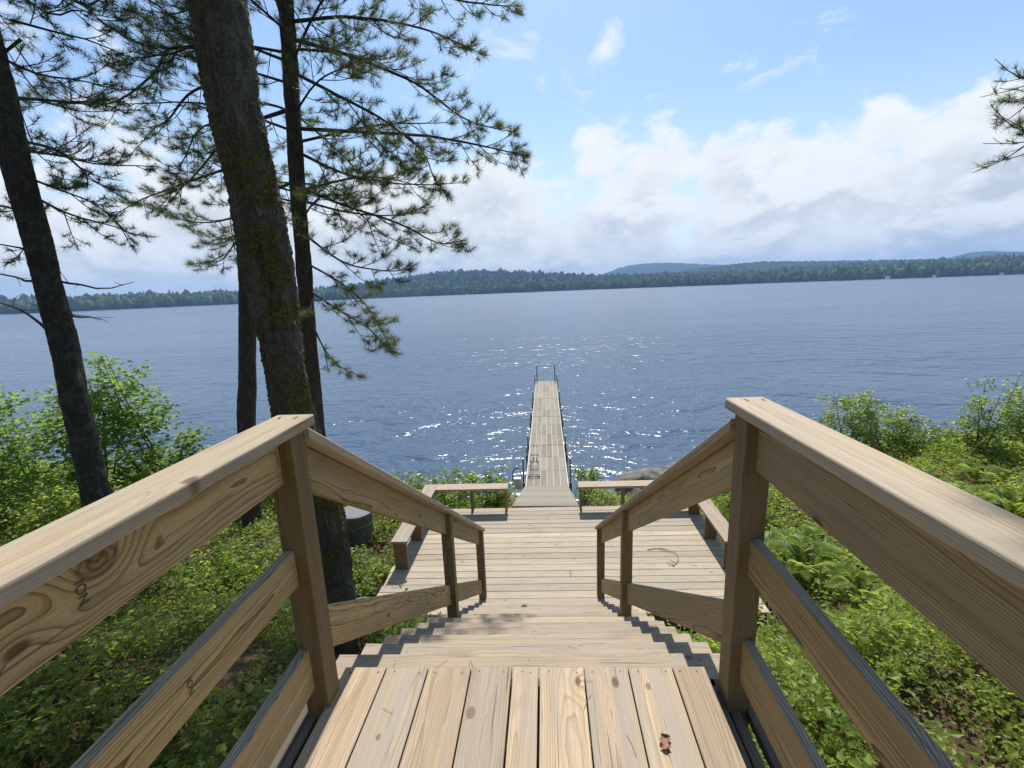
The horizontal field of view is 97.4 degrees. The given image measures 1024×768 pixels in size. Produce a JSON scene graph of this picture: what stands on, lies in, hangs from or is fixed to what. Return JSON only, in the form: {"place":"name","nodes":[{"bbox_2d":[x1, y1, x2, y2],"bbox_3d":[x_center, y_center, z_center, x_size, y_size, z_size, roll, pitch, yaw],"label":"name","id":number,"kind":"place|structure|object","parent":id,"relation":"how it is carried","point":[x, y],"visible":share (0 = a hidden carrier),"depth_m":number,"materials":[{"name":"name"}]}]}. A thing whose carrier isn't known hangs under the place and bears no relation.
{"place":"outdoors","nodes":[
{"label":"outdoors","id":0,"kind":"place"},
{"bbox_2d":[0,274,1023,500],"bbox_3d":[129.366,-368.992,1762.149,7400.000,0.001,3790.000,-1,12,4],"label":"water","id":1,"kind":"structure","parent":0,"point":[654,377],"depth_m":36.26,"materials":[{"name":"blue liquid"}]},
{"bbox_2d":[522,365,571,491],"bbox_3d":[1.553,2.485,20.018,1.385,4.280,14.761,-1,12,4],"label":"dock","id":2,"kind":"object","parent":1,"relation":"in","point":[546,428],"visible":0.89,"depth_m":16.26,"materials":[{"name":"beige wood"}]},
{"bbox_2d":[512,468,520,488],"bbox_3d":[0.131,2.737,13.027,0.256,0.669,0.140,-1,12,4],"label":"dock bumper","id":3,"kind":"object","parent":2,"relation":"hanging from","point":[517,483],"visible":0.94,"depth_m":12.99,"materials":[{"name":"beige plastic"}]},
{"bbox_2d":[528,444,539,476],"bbox_3d":[0.704,2.339,14.080,0.347,0.403,1.916,-1,12,4],"label":"swim ladder","id":4,"kind":"object","parent":2,"relation":"attached to","point":[534,461],"visible":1,"depth_m":13.84,"materials":[{"name":"grey metal"}]},
{"bbox_2d":[0,442,1023,767],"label":"ground","id":5,"kind":"structure","parent":0,"point":[944,714],"depth_m":3.57,"materials":[{"name":"green plant"}]},
{"bbox_2d":[0,482,8,523],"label":"shrub","id":6,"kind":"object","parent":5,"relation":"on","point":[3,508],"visible":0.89,"depth_m":7.02,"materials":[{"name":"green plant"}]},
{"bbox_2d":[0,385,47,476],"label":"maple sapling","id":7,"kind":"object","parent":5,"relation":"on","point":[17,449],"visible":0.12,"depth_m":10.05,"materials":[{"name":"green plant"}]},
{"bbox_2d":[0,422,53,531],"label":"maple sapling","id":8,"kind":"object","parent":5,"relation":"on","point":[8,485],"visible":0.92,"depth_m":7.92,"materials":[{"name":"green plant"}]},
{"bbox_2d":[0,475,122,544],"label":"shrub","id":9,"kind":"object","parent":5,"relation":"on","point":[34,521],"visible":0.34,"depth_m":6.68,"materials":[{"name":"green plant"}]},
{"bbox_2d":[0,386,124,518],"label":"maple sapling","id":10,"kind":"object","parent":5,"relation":"on","point":[13,429],"visible":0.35,"depth_m":8.79,"materials":[{"name":"green plant"}]},
{"bbox_2d":[22,364,161,516],"bbox_3d":[-8.110,1.160,8.717,2.176,3.209,2.156,-8,13,-26],"label":"maple sapling","id":11,"kind":"object","parent":5,"relation":"on","point":[71,479],"visible":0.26,"depth_m":8.37,"materials":[{"name":"green plant"}]},
{"bbox_2d":[0,0,192,507],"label":"conifer tree","id":12,"kind":"object","parent":5,"relation":"on","point":[26,201],"visible":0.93,"depth_m":4.64,"materials":[{"name":"plant"}]},
{"bbox_2d":[32,351,209,487],"bbox_3d":[-7.085,1.026,8.750,2.567,3.582,2.007,-11,14,-35],"label":"maple sapling","id":13,"kind":"object","parent":5,"relation":"on","point":[130,423],"visible":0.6,"depth_m":8.31,"materials":[{"name":"green plant"}]},
{"bbox_2d":[105,421,212,482],"bbox_3d":[-6.392,1.825,8.490,1.292,2.038,1.777,7,15,37],"label":"maple sapling","id":14,"kind":"object","parent":5,"relation":"on","point":[191,438],"visible":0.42,"depth_m":8.30,"materials":[{"name":"green plant"}]},
{"bbox_2d":[16,0,378,539],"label":"pine tree","id":15,"kind":"object","parent":5,"relation":"on","point":[246,393],"visible":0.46,"depth_m":7.44,"materials":[{"name":"green plant"}]},
{"bbox_2d":[0,575,441,767],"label":"ground cover","id":16,"kind":"object","parent":5,"relation":"on","point":[48,707],"visible":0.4,"depth_m":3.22,"materials":[{"name":"green plant"}]},
{"bbox_2d":[166,532,280,598],"bbox_3d":[-4.013,2.614,6.391,1.351,0.910,1.259,-7,13,-23],"label":"shrub","id":17,"kind":"object","parent":5,"relation":"on","point":[218,559],"visible":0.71,"depth_m":6.34,"materials":[{"name":"green plant"}]},
{"bbox_2d":[0,457,517,607],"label":"ground cover","id":18,"kind":"object","parent":5,"relation":"on","point":[228,531],"visible":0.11,"depth_m":7.73,"materials":[{"name":"green plant"}]},
{"bbox_2d":[265,493,273,507],"bbox_3d":[-5.405,1.856,10.107,1.541,2.031,1.819,-1,12,4],"label":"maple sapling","id":19,"kind":"object","parent":5,"relation":"on","point":[270,499],"visible":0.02,"depth_m":9.64,"materials":[{"name":"green plant"}]},
{"bbox_2d":[185,0,363,660],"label":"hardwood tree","id":20,"kind":"object","parent":5,"relation":"on","point":[226,58],"visible":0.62,"depth_m":2.86,"materials":[{"name":"brown plant"}]},
{"bbox_2d":[92,0,532,436],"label":"pine tree","id":21,"kind":"object","parent":5,"relation":"on","point":[298,189],"visible":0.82,"depth_m":6.06,"materials":[{"name":"green plant"}]},
{"bbox_2d":[344,506,374,547],"bbox_3d":[-2.742,2.624,8.037,0.580,0.820,0.580,-1,12,4],"label":"grey bin","id":22,"kind":"object","parent":5,"relation":"on","point":[356,522],"visible":0.59,"depth_m":7.81,"materials":[{"name":"metal"}]},
{"bbox_2d":[350,544,393,596],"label":"shrub","id":23,"kind":"object","parent":5,"relation":"on","point":[365,585],"visible":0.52,"depth_m":6.43,"materials":[{"name":"green plant"}]},
{"bbox_2d":[393,467,434,497],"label":"shrub","id":24,"kind":"object","parent":5,"relation":"on","point":[419,478],"visible":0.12,"depth_m":9.14,"materials":[{"name":"green plant"}]},
{"bbox_2d":[422,462,487,508],"bbox_3d":[-1.222,2.494,10.064,1.674,1.261,1.348,5,14,31],"label":"shrub","id":25,"kind":"object","parent":5,"relation":"on","point":[448,496],"visible":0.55,"depth_m":10.22,"materials":[{"name":"green plant"}]},
{"bbox_2d":[464,461,515,508],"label":"shrub","id":26,"kind":"object","parent":5,"relation":"on","point":[497,501],"visible":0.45,"depth_m":9.78,"materials":[{"name":"green plant"}]},
{"bbox_2d":[1,543,1022,767],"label":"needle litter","id":27,"kind":"object","parent":5,"relation":"on","point":[376,634],"visible":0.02,"depth_m":3.58,"materials":[{"name":"brown plant"}]},
{"bbox_2d":[269,667,781,767],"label":"stair landing","id":28,"kind":"object","parent":5,"relation":"on","point":[464,717],"visible":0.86,"depth_m":1.64,"materials":[{"name":"brown wood"}]},
{"bbox_2d":[659,733,670,748],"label":"dead leaf","id":29,"kind":"object","parent":28,"relation":"on","point":[664,739],"visible":1,"depth_m":1.54,"materials":[{"name":"brown plant"}]},
{"bbox_2d":[336,602,719,679],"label":"staircase","id":30,"kind":"structure","parent":5,"relation":"on","point":[539,635],"depth_m":2.73,"materials":[{"name":"brown wood"}]},
{"bbox_2d":[377,506,769,637],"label":"deck","id":31,"kind":"structure","parent":5,"relation":"on","point":[525,559],"depth_m":6.53,"materials":[{"name":"brown wood"}]},
{"bbox_2d":[0,414,486,767],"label":"stair railing","id":32,"kind":"object","parent":31,"relation":"on","point":[68,580],"visible":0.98,"depth_m":1.24,"materials":[{"name":"brown wood"}]},
{"bbox_2d":[391,483,508,568],"bbox_3d":[-0.876,2.217,7.254,1.510,0.448,1.945,-1,12,4],"label":"bench","id":33,"kind":"object","parent":31,"relation":"on","point":[405,532],"visible":0.81,"depth_m":7.75,"materials":[{"name":"brown wood"}]},
{"bbox_2d":[382,509,705,754],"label":"needle litter","id":34,"kind":"object","parent":31,"relation":"on","point":[549,590],"visible":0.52,"depth_m":2.81,"materials":[{"name":"brown plant"}]},
{"bbox_2d":[512,486,578,507],"bbox_3d":[0.783,2.581,10.342,1.210,1.668,4.224,-1,12,4],"label":"gangway","id":35,"kind":"object","parent":31,"relation":"attached to","point":[543,496],"visible":0.98,"depth_m":9.51,"materials":[{"name":"beige wood"}]},
{"bbox_2d":[578,480,728,568],"bbox_3d":[2.136,2.131,7.100,2.054,0.448,2.011,-1,12,4],"label":"bench","id":36,"kind":"object","parent":31,"relation":"on","point":[715,522],"visible":0.55,"depth_m":7.04,"materials":[{"name":"brown wood"}]},
{"bbox_2d":[647,548,677,566],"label":"twig","id":37,"kind":"object","parent":31,"relation":"on","point":[665,549],"visible":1,"depth_m":6.59,"materials":[{"name":"grey wood"}]},
{"bbox_2d":[595,397,1023,767],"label":"stair railing","id":38,"kind":"object","parent":31,"relation":"on","point":[947,559],"visible":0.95,"depth_m":1.11,"materials":[{"name":"brown wood"}]},
{"bbox_2d":[571,462,602,499],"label":"shrub","id":39,"kind":"object","parent":5,"relation":"on","point":[592,475],"visible":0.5,"depth_m":10.77,"materials":[{"name":"green plant"}]},
{"bbox_2d":[578,492,625,505],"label":"shrub","id":40,"kind":"object","parent":5,"relation":"on","point":[585,501],"visible":0.09,"depth_m":10.50,"materials":[{"name":"plant"}]},
{"bbox_2d":[615,467,665,496],"bbox_3d":[3.811,2.895,12.330,1.964,1.287,1.512,-1,12,4],"label":"boulder","id":41,"kind":"object","parent":5,"relation":"on","point":[648,473],"visible":0.3,"depth_m":12.09,"materials":[{"name":"stone"}]},
{"bbox_2d":[662,462,675,469],"bbox_3d":[5.014,2.817,13.134,1.644,1.060,1.264,-1,12,4],"label":"boulder","id":42,"kind":"object","parent":5,"relation":"on","point":[668,466],"visible":0.04,"depth_m":13.16,"materials":[{"name":"stone"}]},
{"bbox_2d":[713,491,768,522],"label":"shrub","id":43,"kind":"object","parent":5,"relation":"on","point":[725,501],"visible":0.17,"depth_m":8.21,"materials":[{"name":"green plant"}]},
{"bbox_2d":[717,529,786,541],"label":"fern","id":44,"kind":"object","parent":5,"relation":"on","point":[767,536],"visible":0.09,"depth_m":6.88,"materials":[{"name":"green plant"}]},
{"bbox_2d":[719,484,786,513],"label":"shrub","id":45,"kind":"object","parent":5,"relation":"on","point":[770,489],"visible":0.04,"depth_m":9.16,"materials":[{"name":"green plant"}]},
{"bbox_2d":[578,429,1023,587],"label":"ground cover","id":46,"kind":"object","parent":5,"relation":"on","point":[954,452],"visible":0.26,"depth_m":9.68,"materials":[{"name":"green plant"}]},
{"bbox_2d":[765,534,842,579],"bbox_3d":[3.954,2.376,6.000,1.008,0.440,1.031,-1,12,4],"label":"fern","id":47,"kind":"object","parent":5,"relation":"on","point":[792,549],"visible":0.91,"depth_m":6.01,"materials":[{"name":"green plant"}]},
{"bbox_2d":[774,526,852,565],"bbox_3d":[4.481,2.479,6.741,1.041,0.440,1.039,7,15,38],"label":"fern","id":48,"kind":"object","parent":5,"relation":"on","point":[819,535],"visible":0.33,"depth_m":6.82,"materials":[{"name":"green plant"}]},
{"bbox_2d":[798,523,835,541],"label":"fern","id":49,"kind":"object","parent":5,"relation":"on","point":[818,526],"visible":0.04,"depth_m":7.37,"materials":[{"name":"green plant"}]},
{"bbox_2d":[646,563,1023,767],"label":"ground cover","id":50,"kind":"object","parent":5,"relation":"on","point":[825,741],"visible":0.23,"depth_m":3.41,"materials":[{"name":"green plant"}]},
{"bbox_2d":[807,385,895,451],"bbox_3d":[8.814,1.175,11.883,1.737,2.206,1.766,-1,12,4],"label":"shrub","id":51,"kind":"object","parent":5,"relation":"on","point":[865,406],"visible":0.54,"depth_m":11.52,"materials":[{"name":"green plant"}]},
{"bbox_2d":[825,560,904,609],"bbox_3d":[4.091,2.414,5.214,0.773,0.345,0.797,6,15,36],"label":"fern","id":52,"kind":"object","parent":5,"relation":"on","point":[860,577],"visible":0.8,"depth_m":5.26,"materials":[{"name":"green plant"}]},
{"bbox_2d":[846,403,935,457],"bbox_3d":[9.853,1.286,11.898,2.206,1.442,1.880,-1,12,4],"label":"shrub","id":53,"kind":"object","parent":5,"relation":"on","point":[872,442],"visible":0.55,"depth_m":11.74,"materials":[{"name":"green plant"}]},
{"bbox_2d":[875,409,961,459],"bbox_3d":[10.508,1.341,11.731,1.847,1.388,1.785,8,16,42],"label":"shrub","id":54,"kind":"object","parent":5,"relation":"on","point":[894,423],"visible":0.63,"depth_m":11.53,"materials":[{"name":"green plant"}]},
{"bbox_2d":[919,469,980,492],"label":"fern","id":55,"kind":"object","parent":5,"relation":"on","point":[934,473],"visible":0.28,"depth_m":8.94,"materials":[{"name":"green plant"}]},
{"bbox_2d":[943,458,1010,484],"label":"fern","id":56,"kind":"object","parent":5,"relation":"on","point":[981,472],"visible":0.97,"depth_m":9.29,"materials":[{"name":"green plant"}]},
{"bbox_2d":[937,370,1023,458],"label":"shrub","id":57,"kind":"object","parent":5,"relation":"on","point":[978,438],"visible":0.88,"depth_m":10.22,"materials":[{"name":"green plant"}]},
{"bbox_2d":[965,484,1023,514],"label":"fern","id":58,"kind":"object","parent":5,"relation":"on","point":[993,495],"visible":0.76,"depth_m":7.10,"materials":[{"name":"green plant"}]},
{"bbox_2d":[970,59,1023,172],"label":"pine tree","id":59,"kind":"object","parent":5,"relation":"on","point":[1009,100],"visible":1,"depth_m":4.25,"materials":[{"name":"green plant"}]},
{"bbox_2d":[993,382,1023,459],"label":"shrub","id":60,"kind":"object","parent":5,"relation":"on","point":[1019,428],"visible":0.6,"depth_m":10.21,"materials":[{"name":"green plant"}]},
{"bbox_2d":[0,273,1023,314],"bbox_3d":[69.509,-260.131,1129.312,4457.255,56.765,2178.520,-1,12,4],"label":"hills","id":61,"kind":"structure","parent":0,"point":[436,281],"depth_m":750.80,"materials":[{"name":"green plant"}]},
{"bbox_2d":[0,252,1023,313],"bbox_3d":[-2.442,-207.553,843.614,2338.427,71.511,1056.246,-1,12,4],"label":"forest","id":62,"kind":"object","parent":61,"relation":"on","point":[428,285],"visible":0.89,"depth_m":806.86,"materials":[{"name":"green plant"}]},
{"bbox_2d":[0,0,1023,299],"label":"sky","id":63,"kind":"structure","parent":0,"point":[713,132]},
{"bbox_2d":[604,262,719,275],"bbox_3d":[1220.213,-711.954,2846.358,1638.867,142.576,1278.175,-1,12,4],"label":"mountain","id":64,"kind":"structure","parent":0,"point":[649,268],"depth_m":2828.10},
{"bbox_2d":[686,260,937,273],"bbox_3d":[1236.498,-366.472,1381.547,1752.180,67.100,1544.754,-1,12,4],"label":"hills","id":65,"kind":"structure","parent":0,"point":[801,264],"depth_m":1501.33,"materials":[{"name":"green plant"}]},
{"bbox_2d":[678,257,968,272],"bbox_3d":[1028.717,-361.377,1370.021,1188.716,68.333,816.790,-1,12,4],"label":"ridge forest","id":66,"kind":"object","parent":65,"relation":"on","point":[764,263],"visible":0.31,"depth_m":1510.38,"materials":[{"name":"green plant"}]},
{"bbox_2d":[951,251,1023,258],"bbox_3d":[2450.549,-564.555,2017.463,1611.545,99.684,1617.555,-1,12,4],"label":"mountain","id":67,"kind":"structure","parent":0,"point":[979,254],"depth_m":2092.81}
]}

